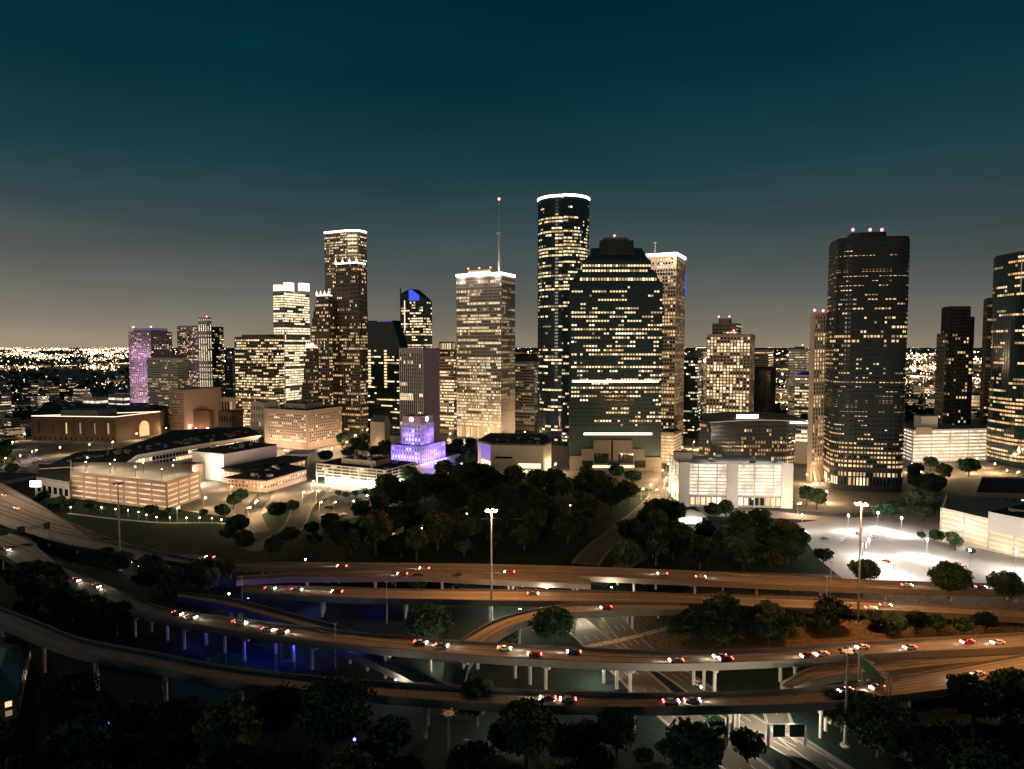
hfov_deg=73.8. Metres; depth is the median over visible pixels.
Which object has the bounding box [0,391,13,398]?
distant building
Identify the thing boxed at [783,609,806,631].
tree
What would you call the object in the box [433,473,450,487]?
tree
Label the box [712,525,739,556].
tree
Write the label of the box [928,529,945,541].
tree
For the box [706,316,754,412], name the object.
office tower
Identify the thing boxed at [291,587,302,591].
car
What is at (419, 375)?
office tower
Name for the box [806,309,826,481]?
slab tower
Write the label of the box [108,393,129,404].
parking garage
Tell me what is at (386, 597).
pole
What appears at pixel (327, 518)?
tree
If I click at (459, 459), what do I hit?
tree
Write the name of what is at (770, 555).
tree
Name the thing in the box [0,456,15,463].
tree
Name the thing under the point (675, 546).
tree
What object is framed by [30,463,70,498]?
warehouse
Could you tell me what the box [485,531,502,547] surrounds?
tree
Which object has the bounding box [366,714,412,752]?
tree
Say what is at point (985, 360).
office tower
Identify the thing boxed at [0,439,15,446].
tree
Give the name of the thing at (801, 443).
office building
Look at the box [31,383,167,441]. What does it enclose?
opera house
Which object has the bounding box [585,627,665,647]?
bayou path
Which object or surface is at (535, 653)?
car
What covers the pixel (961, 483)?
downtown pavement
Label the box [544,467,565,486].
tree
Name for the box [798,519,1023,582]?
parking lot
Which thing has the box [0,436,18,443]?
distant building
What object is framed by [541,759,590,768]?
tree
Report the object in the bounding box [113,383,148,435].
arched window
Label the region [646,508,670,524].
tree
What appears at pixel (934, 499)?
tree
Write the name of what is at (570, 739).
tree
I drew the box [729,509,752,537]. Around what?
tree
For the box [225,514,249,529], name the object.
tree
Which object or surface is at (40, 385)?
distant building
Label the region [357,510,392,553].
tree
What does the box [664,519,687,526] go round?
tree
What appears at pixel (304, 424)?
courthouse
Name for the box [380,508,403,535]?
tree
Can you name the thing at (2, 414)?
distant building
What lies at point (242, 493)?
tree
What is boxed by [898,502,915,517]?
tree
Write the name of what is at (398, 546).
tree
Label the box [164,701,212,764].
tree
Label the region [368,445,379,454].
tree
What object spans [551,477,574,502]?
tree
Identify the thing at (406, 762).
tree
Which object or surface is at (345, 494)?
tree
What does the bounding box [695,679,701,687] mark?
car
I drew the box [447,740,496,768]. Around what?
tree
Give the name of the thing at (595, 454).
window
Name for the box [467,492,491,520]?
tree
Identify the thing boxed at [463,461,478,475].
tree
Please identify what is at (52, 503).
tree
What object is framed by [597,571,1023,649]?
verge
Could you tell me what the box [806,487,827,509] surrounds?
tree
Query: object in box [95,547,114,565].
tree
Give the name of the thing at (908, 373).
distant building
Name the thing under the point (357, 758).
tree
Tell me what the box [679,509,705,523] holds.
pavilion
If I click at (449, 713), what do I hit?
light mast
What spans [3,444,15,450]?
tree
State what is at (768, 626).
tree
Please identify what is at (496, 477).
tree
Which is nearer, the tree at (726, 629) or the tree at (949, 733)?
the tree at (949, 733)
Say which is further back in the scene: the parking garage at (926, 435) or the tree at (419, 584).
the parking garage at (926, 435)
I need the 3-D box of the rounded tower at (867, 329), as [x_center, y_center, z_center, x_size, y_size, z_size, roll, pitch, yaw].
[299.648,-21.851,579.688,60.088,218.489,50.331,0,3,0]
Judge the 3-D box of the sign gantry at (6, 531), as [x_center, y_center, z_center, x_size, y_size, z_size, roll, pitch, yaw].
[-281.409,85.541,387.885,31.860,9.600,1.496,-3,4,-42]
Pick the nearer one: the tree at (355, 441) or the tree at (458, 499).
the tree at (458, 499)
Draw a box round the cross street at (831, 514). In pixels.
[1,443,939,516]
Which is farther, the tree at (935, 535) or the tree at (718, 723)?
the tree at (935, 535)
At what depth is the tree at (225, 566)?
343.72 m
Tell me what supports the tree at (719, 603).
on the verge
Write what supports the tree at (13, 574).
on the ground
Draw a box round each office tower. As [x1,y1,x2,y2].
[234,334,284,427]
[273,282,309,402]
[367,320,407,435]
[399,348,439,441]
[400,288,431,347]
[646,241,685,449]
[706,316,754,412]
[787,345,809,415]
[934,306,974,424]
[979,298,991,424]
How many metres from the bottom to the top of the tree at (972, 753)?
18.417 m
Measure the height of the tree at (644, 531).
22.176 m
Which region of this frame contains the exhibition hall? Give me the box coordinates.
[39,427,260,469]
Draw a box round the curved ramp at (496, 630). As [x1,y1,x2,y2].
[442,602,687,685]
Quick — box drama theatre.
[477,433,551,474]
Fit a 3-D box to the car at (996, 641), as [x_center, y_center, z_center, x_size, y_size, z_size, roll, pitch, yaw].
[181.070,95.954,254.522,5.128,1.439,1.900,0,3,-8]
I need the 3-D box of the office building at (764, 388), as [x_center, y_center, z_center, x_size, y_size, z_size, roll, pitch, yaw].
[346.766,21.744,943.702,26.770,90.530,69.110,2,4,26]
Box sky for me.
[0,0,1023,347]
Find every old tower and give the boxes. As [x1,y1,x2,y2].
[439,342,455,355]
[694,346,706,412]
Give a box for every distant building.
[0,381,6,391]
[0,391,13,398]
[0,393,11,398]
[0,398,11,412]
[0,412,12,418]
[0,426,25,439]
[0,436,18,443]
[1,417,20,426]
[6,380,13,385]
[11,403,34,410]
[22,387,37,399]
[30,395,48,407]
[31,383,43,391]
[45,386,59,398]
[46,380,54,385]
[59,387,68,391]
[61,382,76,386]
[64,396,72,401]
[66,378,75,381]
[73,388,89,393]
[73,393,91,401]
[105,379,115,382]
[116,375,124,382]
[775,387,787,400]
[905,399,917,407]
[906,371,910,378]
[914,385,924,397]
[923,384,934,386]
[925,387,934,391]
[925,399,934,407]
[971,395,979,406]
[971,406,979,413]
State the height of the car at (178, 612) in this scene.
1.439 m
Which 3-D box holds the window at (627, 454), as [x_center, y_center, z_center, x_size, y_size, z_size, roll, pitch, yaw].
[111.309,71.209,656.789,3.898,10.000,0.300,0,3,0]
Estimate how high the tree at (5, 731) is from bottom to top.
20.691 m
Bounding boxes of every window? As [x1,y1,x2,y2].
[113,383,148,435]
[481,459,489,464]
[495,456,511,458]
[518,463,540,468]
[594,453,597,463]
[598,453,600,463]
[601,453,604,463]
[605,453,608,463]
[619,453,621,463]
[622,453,625,463]
[626,453,628,463]
[629,453,632,463]
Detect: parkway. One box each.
[514,586,773,768]
[600,616,851,768]
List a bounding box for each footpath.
[67,513,254,531]
[453,518,521,521]
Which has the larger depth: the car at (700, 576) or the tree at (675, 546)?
the tree at (675, 546)
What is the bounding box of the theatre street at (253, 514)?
[243,490,274,532]
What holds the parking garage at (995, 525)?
on the ground
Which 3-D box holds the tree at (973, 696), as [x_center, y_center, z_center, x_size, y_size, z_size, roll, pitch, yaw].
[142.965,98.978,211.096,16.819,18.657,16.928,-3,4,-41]
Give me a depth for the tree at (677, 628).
275.03 m
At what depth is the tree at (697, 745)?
176.24 m
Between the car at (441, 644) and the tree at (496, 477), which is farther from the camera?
the tree at (496, 477)
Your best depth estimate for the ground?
249.01 m
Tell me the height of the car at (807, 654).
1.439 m
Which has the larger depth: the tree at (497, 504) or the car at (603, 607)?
the tree at (497, 504)
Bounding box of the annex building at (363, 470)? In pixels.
[316,453,415,488]
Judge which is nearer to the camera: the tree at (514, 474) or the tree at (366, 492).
the tree at (366, 492)
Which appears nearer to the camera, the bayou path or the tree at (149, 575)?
the bayou path
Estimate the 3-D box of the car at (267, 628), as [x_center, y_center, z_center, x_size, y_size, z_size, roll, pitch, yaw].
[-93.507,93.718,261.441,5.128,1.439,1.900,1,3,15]
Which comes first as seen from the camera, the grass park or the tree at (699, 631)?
the tree at (699, 631)
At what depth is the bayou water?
260.02 m
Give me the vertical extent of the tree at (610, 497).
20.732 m
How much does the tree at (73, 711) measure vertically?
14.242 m
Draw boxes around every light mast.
[112,482,122,570]
[439,708,458,766]
[485,509,497,621]
[838,647,857,748]
[854,502,867,624]
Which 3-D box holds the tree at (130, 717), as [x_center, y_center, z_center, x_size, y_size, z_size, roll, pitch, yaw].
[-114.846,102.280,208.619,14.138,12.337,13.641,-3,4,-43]
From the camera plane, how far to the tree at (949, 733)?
195.09 m
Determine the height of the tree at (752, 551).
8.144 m
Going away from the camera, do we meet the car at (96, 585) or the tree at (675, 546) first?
the car at (96, 585)
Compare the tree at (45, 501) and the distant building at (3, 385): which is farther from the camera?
the distant building at (3, 385)
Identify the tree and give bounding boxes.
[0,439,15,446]
[0,448,11,456]
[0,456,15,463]
[0,714,15,753]
[2,561,36,586]
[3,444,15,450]
[4,463,19,472]
[15,574,48,605]
[30,559,51,568]
[33,495,41,502]
[33,561,64,577]
[33,576,70,600]
[34,668,101,713]
[36,712,122,768]
[37,490,50,505]
[39,592,62,616]
[42,497,59,509]
[42,698,107,737]
[46,498,62,511]
[57,495,66,505]
[63,498,74,509]
[74,593,107,615]
[81,499,97,510]
[92,599,135,635]
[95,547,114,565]
[99,505,106,510]
[110,550,133,573]
[110,699,163,736]
[119,508,127,513]
[131,564,167,589]
[137,553,162,567]
[143,504,158,513]
[156,571,185,595]
[157,692,205,731]
[162,507,176,518]
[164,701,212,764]
[182,558,214,576]
[187,561,212,590]
[191,694,267,768]
[195,567,220,594]
[199,509,207,517]
[214,504,226,515]
[215,557,235,582]
[217,506,230,517]
[218,525,239,540]
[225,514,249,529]
[226,493,240,508]
[232,488,248,502]
[233,529,254,553]
[252,681,303,751]
[263,537,285,556]
[266,501,287,520]
[271,534,286,542]
[279,526,299,541]
[285,499,299,512]
[287,744,325,768]
[293,672,377,751]
[304,521,318,535]
[306,532,322,547]
[317,746,376,768]
[318,450,333,459]
[320,512,339,528]
[322,520,354,541]
[331,523,367,553]
[336,433,347,447]
[340,446,355,455]
[342,491,348,498]
[345,735,395,768]
[349,437,363,454]
[350,499,370,517]
[352,490,358,495]
[357,440,369,453]
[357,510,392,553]
[358,433,369,440]
[363,489,369,496]
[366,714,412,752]
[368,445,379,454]
[369,483,405,503]
[369,490,392,510]
[374,473,399,486]
[377,442,390,456]
[378,440,390,445]
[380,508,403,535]
[382,505,404,514]
[386,752,425,768]
[389,534,405,544]
[391,537,409,557]
[395,479,420,488]
[397,499,419,514]
[400,466,419,480]
[402,513,418,528]
[402,602,455,638]
[403,525,428,560]
[406,471,423,482]
[407,573,426,588]
[410,513,424,526]
[417,474,434,482]
[418,509,452,549]
[419,481,434,504]
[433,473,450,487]
[434,459,453,474]
[436,501,454,516]
[442,523,453,543]
[443,490,469,516]
[445,444,454,452]
[447,462,474,478]
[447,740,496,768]
[449,572,467,588]
[452,438,463,444]
[452,513,482,538]
[454,444,468,456]
[454,456,465,462]
[454,539,472,555]
[458,676,494,726]
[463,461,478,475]
[464,442,473,447]
[464,452,477,462]
[465,437,475,444]
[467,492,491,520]
[469,445,477,452]
[474,462,496,476]
[482,469,505,487]
[485,497,503,524]
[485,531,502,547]
[486,721,509,754]
[497,505,516,526]
[497,695,559,767]
[502,622,518,642]
[503,465,526,486]
[508,524,539,549]
[522,506,547,529]
[526,469,548,488]
[530,605,574,643]
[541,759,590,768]
[543,719,588,762]
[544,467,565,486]
[546,485,555,498]
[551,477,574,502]
[552,514,582,542]
[571,489,586,501]
[571,501,598,518]
[572,475,588,492]
[573,742,615,768]
[574,514,590,537]
[576,717,599,745]
[577,469,594,478]
[579,465,591,473]
[580,494,601,506]
[587,470,608,486]
[597,706,636,765]
[598,486,622,514]
[600,476,618,488]
[608,462,624,478]
[610,538,642,567]
[611,486,628,504]
[616,518,640,539]
[618,479,635,485]
[620,482,639,503]
[624,469,641,481]
[631,520,670,558]
[632,746,653,766]
[636,508,650,523]
[638,504,660,513]
[642,535,668,565]
[643,497,664,507]
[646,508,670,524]
[654,738,667,759]
[657,499,686,521]
[659,501,682,519]
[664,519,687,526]
[664,617,690,641]
[664,716,726,768]
[665,522,695,553]
[665,530,690,559]
[673,608,704,634]
[684,538,714,569]
[686,617,710,643]
[693,535,713,547]
[694,519,716,537]
[699,610,724,628]
[701,591,739,616]
[702,715,726,736]
[703,502,722,518]
[704,615,740,644]
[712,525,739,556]
[718,499,733,518]
[719,534,749,563]
[722,604,755,637]
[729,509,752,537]
[729,726,767,762]
[732,550,755,569]
[747,507,772,528]
[747,548,757,557]
[747,606,765,617]
[750,610,790,644]
[753,526,785,545]
[754,599,780,614]
[755,545,785,566]
[764,538,773,546]
[770,535,806,564]
[772,610,796,634]
[773,518,798,533]
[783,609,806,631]
[785,526,811,558]
[798,484,813,506]
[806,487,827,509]
[809,612,834,632]
[811,595,856,627]
[813,548,833,564]
[822,686,855,732]
[838,692,922,757]
[847,558,880,579]
[848,689,874,697]
[865,610,885,628]
[869,500,894,519]
[881,612,908,636]
[888,500,900,517]
[893,726,946,768]
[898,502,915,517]
[900,488,924,515]
[905,610,930,633]
[907,462,925,474]
[907,473,924,489]
[910,503,936,520]
[916,474,945,492]
[916,531,925,538]
[921,490,942,517]
[921,716,975,751]
[923,456,938,470]
[927,560,974,598]
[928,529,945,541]
[928,613,947,632]
[929,531,941,543]
[934,462,952,476]
[936,737,1016,768]
[945,531,958,546]
[945,672,1006,734]
[948,535,963,550]
[951,616,974,634]
[956,457,981,475]
[965,547,975,554]
[973,611,997,632]
[985,666,1023,716]
[986,569,1023,602]
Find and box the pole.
[384,582,388,623]
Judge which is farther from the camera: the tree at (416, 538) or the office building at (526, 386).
the office building at (526, 386)
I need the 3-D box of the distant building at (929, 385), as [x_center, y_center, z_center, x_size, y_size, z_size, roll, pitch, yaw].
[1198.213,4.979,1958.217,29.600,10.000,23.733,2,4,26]
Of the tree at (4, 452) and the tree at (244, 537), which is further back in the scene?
the tree at (4, 452)
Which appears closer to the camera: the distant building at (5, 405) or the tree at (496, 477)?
the tree at (496, 477)
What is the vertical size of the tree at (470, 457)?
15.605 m
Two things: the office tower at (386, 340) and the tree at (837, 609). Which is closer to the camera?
the tree at (837, 609)
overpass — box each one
[0,482,1023,602]
[0,528,1023,691]
[0,607,1023,747]
[236,570,590,589]
[243,585,1023,622]
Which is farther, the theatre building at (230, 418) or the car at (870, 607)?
the theatre building at (230, 418)
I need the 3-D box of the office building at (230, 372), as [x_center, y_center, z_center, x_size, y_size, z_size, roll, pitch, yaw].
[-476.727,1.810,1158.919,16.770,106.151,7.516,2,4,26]
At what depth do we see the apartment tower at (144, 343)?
1265.49 m
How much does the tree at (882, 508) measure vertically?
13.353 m
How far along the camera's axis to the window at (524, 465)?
634.50 m
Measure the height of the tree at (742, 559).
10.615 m
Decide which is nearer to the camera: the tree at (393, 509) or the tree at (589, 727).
the tree at (589, 727)
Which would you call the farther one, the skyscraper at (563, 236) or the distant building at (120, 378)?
the distant building at (120, 378)
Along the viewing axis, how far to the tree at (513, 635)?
270.43 m
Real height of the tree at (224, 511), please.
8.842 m
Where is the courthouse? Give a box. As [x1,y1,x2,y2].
[264,399,341,449]
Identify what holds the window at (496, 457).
in the drama theatre
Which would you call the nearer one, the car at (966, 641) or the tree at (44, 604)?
the car at (966, 641)
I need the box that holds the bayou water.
[171,642,336,705]
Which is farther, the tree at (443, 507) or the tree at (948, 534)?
the tree at (443, 507)
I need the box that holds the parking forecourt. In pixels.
[313,494,433,521]
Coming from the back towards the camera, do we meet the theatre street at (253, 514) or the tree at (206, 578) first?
the theatre street at (253, 514)
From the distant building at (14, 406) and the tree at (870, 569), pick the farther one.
the distant building at (14, 406)
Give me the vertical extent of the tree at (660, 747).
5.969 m
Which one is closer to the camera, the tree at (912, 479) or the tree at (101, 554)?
the tree at (101, 554)
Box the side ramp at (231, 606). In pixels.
[177,591,354,643]
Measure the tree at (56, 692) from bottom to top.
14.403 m
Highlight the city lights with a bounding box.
[0,347,980,399]
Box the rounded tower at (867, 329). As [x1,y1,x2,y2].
[823,228,909,491]
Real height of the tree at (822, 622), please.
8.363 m
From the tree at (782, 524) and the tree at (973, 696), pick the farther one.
the tree at (782, 524)
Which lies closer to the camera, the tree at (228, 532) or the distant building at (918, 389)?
the tree at (228, 532)
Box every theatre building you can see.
[169,387,221,429]
[218,410,242,427]
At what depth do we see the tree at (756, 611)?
289.06 m
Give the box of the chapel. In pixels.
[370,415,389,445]
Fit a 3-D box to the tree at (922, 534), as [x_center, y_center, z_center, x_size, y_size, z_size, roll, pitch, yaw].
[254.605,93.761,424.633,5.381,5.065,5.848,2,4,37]
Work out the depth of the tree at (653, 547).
370.78 m
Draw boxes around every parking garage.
[70,457,200,509]
[83,397,107,403]
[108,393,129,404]
[661,428,680,463]
[669,451,793,507]
[903,415,986,461]
[940,493,1023,558]
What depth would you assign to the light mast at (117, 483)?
363.72 m
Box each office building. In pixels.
[147,354,189,425]
[221,396,235,409]
[225,354,235,396]
[440,356,456,433]
[515,354,537,430]
[683,357,701,438]
[754,367,775,412]
[755,349,772,366]
[794,371,808,416]
[795,413,807,463]
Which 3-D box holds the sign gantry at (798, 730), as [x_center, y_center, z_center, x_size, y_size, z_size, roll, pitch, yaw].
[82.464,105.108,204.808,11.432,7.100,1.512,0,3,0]
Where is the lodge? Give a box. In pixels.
[0,637,30,721]
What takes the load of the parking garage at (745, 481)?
on the downtown pavement
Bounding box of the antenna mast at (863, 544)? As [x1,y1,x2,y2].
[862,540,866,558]
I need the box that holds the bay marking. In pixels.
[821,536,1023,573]
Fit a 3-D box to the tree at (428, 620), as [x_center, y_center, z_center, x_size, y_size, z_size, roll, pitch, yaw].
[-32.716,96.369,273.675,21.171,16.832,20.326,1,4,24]
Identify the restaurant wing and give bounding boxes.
[224,463,307,492]
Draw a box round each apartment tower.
[128,326,172,402]
[177,316,225,396]
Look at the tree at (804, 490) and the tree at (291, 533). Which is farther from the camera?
the tree at (804, 490)
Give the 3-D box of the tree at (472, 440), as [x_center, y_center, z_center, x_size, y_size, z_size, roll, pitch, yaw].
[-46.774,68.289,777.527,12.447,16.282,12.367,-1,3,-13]
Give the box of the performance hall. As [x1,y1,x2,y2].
[179,441,306,482]
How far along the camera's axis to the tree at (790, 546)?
370.76 m
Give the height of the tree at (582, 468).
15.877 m
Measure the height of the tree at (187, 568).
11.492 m
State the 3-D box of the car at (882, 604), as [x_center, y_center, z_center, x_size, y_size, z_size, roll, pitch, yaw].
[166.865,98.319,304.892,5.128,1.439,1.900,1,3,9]
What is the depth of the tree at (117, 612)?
279.55 m
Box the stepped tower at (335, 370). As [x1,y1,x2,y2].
[301,258,367,433]
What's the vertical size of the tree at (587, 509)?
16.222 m
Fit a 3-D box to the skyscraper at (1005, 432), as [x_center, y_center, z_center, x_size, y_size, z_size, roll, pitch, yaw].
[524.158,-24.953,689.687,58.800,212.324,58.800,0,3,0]
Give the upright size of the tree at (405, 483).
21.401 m
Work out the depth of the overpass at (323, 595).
303.93 m
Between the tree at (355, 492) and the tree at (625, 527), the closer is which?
the tree at (625, 527)
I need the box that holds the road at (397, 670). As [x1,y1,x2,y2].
[337,650,448,684]
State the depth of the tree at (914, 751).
186.02 m
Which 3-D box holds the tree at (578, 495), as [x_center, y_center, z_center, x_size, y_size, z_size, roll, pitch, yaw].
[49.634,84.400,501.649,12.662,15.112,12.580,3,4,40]
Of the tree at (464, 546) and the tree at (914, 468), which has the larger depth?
the tree at (914, 468)
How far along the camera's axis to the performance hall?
617.85 m
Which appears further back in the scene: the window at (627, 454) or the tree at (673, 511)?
the window at (627, 454)
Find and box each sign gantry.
[0,522,50,537]
[767,724,806,746]
[858,654,890,702]
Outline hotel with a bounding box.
[695,412,807,471]
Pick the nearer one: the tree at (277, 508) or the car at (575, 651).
the car at (575, 651)
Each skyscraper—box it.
[324,230,366,294]
[537,193,589,445]
[986,251,1023,467]
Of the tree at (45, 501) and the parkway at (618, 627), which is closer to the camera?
the parkway at (618, 627)
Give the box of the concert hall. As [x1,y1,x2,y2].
[250,400,277,436]
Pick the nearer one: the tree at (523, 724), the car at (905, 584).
the tree at (523, 724)
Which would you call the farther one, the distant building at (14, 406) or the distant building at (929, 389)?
the distant building at (929, 389)
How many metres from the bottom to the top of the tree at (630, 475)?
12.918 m
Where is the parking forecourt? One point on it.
(339, 506)
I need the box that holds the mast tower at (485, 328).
[456,198,515,437]
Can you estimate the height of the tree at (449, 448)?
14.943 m
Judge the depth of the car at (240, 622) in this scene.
267.15 m
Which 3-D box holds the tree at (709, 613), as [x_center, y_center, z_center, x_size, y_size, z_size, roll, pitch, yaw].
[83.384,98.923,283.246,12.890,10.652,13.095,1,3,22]
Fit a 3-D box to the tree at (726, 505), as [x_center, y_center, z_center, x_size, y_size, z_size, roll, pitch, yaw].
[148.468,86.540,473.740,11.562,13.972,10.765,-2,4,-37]
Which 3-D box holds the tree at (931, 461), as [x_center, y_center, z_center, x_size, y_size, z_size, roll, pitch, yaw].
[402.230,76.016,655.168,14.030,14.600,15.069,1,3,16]
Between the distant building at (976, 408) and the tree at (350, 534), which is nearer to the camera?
the tree at (350, 534)
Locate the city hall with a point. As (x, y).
(421, 447)
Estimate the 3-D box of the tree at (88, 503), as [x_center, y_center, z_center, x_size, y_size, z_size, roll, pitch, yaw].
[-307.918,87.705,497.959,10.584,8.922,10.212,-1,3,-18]
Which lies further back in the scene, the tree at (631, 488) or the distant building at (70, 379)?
the distant building at (70, 379)
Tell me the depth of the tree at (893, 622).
280.13 m
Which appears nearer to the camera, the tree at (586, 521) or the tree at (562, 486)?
the tree at (586, 521)
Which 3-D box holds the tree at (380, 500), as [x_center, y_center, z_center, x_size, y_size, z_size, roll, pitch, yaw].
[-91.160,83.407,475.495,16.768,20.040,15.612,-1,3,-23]
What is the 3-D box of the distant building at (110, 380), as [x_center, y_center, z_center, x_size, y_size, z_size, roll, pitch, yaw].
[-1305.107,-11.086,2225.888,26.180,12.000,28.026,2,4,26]
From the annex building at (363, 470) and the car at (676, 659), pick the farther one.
the annex building at (363, 470)
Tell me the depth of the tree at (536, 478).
545.47 m
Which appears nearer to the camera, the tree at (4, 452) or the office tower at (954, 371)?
the tree at (4, 452)
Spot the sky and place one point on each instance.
(166, 164)
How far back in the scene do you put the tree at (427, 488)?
512.62 m
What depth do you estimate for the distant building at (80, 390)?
1579.64 m
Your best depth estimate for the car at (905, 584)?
326.58 m
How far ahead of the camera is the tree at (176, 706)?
207.76 m
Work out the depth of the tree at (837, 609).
287.95 m
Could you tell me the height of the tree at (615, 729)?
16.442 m
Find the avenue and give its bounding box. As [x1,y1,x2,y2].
[238,491,329,550]
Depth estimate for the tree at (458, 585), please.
330.88 m
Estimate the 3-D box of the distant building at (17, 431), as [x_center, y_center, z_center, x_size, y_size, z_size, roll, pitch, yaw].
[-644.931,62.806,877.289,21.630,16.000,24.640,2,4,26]
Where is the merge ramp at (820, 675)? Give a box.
[780,654,1018,688]
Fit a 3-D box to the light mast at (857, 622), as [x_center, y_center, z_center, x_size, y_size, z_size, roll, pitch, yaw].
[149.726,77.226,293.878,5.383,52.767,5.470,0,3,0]
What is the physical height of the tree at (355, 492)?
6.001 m
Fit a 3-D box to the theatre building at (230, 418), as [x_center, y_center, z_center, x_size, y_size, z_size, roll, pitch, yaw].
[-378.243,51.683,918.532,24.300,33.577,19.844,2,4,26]
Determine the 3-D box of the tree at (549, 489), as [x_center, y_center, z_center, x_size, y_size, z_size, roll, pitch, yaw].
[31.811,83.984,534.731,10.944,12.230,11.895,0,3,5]
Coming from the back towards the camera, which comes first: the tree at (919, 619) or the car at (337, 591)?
the car at (337, 591)
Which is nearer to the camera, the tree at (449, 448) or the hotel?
the hotel
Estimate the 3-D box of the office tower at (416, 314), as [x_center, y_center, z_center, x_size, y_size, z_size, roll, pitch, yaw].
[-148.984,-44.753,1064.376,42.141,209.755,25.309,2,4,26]
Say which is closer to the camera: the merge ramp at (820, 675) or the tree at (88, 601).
the merge ramp at (820, 675)
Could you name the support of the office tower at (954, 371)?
on the downtown pavement
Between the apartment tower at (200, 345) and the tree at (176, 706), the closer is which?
the tree at (176, 706)
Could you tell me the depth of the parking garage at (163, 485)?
526.86 m
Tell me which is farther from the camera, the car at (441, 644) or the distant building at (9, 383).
the distant building at (9, 383)
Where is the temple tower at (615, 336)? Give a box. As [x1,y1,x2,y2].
[568,235,662,470]
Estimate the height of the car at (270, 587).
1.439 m
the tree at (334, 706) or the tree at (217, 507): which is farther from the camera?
the tree at (217, 507)
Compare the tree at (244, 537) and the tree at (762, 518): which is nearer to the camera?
the tree at (244, 537)
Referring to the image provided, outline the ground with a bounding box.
[0,472,1008,768]
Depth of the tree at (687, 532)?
391.82 m
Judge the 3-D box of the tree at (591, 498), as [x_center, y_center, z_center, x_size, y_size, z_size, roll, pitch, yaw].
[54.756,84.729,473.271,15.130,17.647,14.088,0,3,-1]
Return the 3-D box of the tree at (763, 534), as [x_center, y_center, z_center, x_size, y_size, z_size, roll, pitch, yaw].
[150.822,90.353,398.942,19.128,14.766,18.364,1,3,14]
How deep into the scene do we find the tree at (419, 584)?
330.76 m
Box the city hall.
[391,401,460,471]
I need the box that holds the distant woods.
[0,352,980,422]
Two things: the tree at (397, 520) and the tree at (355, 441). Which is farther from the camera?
the tree at (355, 441)
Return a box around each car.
[92,583,100,587]
[172,610,183,615]
[185,614,197,618]
[234,620,247,624]
[261,626,274,631]
[264,586,275,589]
[275,628,288,633]
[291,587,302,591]
[331,589,342,592]
[397,571,407,574]
[413,639,427,644]
[434,642,448,647]
[497,645,511,650]
[527,591,538,595]
[527,651,541,656]
[539,694,555,700]
[559,695,575,702]
[567,649,580,654]
[600,605,611,609]
[657,571,667,574]
[662,697,679,704]
[668,657,683,662]
[683,696,700,703]
[695,574,705,577]
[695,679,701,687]
[712,653,726,658]
[718,655,733,661]
[800,652,814,657]
[814,650,828,656]
[837,686,853,691]
[854,644,869,649]
[864,605,877,609]
[869,683,884,690]
[879,602,891,606]
[901,583,912,586]
[902,644,917,649]
[960,638,974,643]
[971,670,984,676]
[974,585,986,588]
[990,639,1004,644]
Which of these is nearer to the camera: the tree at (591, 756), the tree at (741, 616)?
the tree at (591, 756)
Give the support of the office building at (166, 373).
on the downtown pavement
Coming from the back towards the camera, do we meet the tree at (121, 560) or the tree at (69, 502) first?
the tree at (69, 502)
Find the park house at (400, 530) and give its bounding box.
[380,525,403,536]
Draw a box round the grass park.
[60,473,817,567]
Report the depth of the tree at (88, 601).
286.75 m
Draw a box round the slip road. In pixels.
[763,712,853,768]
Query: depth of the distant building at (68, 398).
1410.84 m
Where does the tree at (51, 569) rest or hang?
on the ground
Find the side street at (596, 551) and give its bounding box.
[571,438,685,565]
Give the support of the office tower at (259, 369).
on the downtown pavement
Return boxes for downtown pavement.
[0,370,1023,530]
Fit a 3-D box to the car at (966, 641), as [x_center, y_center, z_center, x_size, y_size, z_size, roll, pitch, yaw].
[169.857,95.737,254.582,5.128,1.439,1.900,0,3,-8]
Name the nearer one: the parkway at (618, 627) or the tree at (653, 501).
the parkway at (618, 627)
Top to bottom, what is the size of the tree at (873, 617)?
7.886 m
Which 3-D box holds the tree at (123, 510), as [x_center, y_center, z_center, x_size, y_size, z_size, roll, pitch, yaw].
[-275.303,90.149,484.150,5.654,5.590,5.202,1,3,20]
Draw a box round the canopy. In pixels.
[284,450,317,467]
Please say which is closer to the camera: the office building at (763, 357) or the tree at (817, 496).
the tree at (817, 496)
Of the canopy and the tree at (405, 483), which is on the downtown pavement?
the canopy
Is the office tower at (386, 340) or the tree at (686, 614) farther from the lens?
the office tower at (386, 340)
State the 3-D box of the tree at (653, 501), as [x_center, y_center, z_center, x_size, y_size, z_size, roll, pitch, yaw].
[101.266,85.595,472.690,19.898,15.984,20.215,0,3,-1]
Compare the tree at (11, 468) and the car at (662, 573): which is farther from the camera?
the tree at (11, 468)
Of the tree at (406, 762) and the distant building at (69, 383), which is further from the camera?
the distant building at (69, 383)
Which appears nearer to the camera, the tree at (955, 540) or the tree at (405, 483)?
the tree at (955, 540)
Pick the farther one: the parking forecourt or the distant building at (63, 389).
the distant building at (63, 389)
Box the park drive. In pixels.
[591,525,728,586]
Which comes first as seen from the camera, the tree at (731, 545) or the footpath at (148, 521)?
the tree at (731, 545)
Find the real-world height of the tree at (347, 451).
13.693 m

